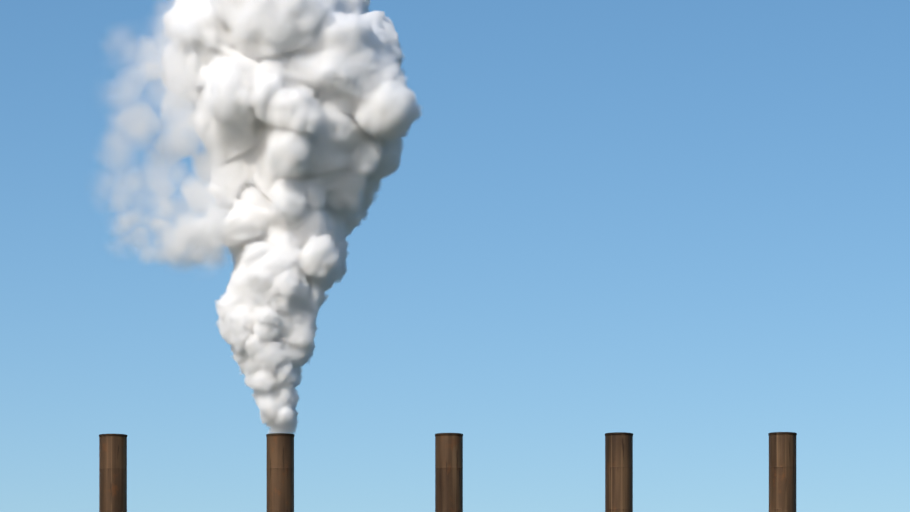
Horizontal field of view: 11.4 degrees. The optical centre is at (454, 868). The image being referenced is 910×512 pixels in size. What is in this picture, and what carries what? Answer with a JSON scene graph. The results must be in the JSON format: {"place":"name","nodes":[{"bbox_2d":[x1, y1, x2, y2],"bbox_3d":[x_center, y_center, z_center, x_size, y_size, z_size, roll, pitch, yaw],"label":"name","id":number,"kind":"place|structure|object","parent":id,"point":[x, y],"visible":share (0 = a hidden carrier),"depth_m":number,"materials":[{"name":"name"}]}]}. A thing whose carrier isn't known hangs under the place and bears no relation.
{"place":"outdoors","nodes":[
{"label":"outdoors","id":0,"kind":"place"},
{"bbox_2d":[99,434,126,511],"bbox_3d":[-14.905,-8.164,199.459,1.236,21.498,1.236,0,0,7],"label":"chimney","id":1,"kind":"object","parent":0,"point":[112,472],"visible":1,"depth_m":198.93,"materials":[{"name":"metal"}]},
{"bbox_2d":[266,433,294,511],"bbox_3d":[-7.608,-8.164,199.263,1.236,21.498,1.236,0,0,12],"label":"chimney","id":2,"kind":"object","parent":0,"point":[280,472],"visible":1,"depth_m":198.74,"materials":[{"name":"metal"}]},
{"bbox_2d":[435,433,462,511],"bbox_3d":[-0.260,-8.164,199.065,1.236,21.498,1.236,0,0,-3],"label":"chimney","id":3,"kind":"object","parent":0,"point":[448,472],"visible":1,"depth_m":198.54,"materials":[{"name":"metal"}]},
{"bbox_2d":[0,0,909,511],"label":"sky","id":4,"kind":"structure","parent":0,"point":[364,232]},
{"bbox_2d":[605,432,632,511],"bbox_3d":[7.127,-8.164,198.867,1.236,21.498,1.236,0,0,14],"label":"chimney","id":5,"kind":"object","parent":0,"point":[618,471],"visible":1,"depth_m":198.35,"materials":[{"name":"metal"}]},
{"bbox_2d":[768,432,796,511],"bbox_3d":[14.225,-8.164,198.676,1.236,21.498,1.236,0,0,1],"label":"chimney","id":6,"kind":"object","parent":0,"point":[782,471],"visible":1,"depth_m":198.16,"materials":[{"name":"metal"}]}
]}

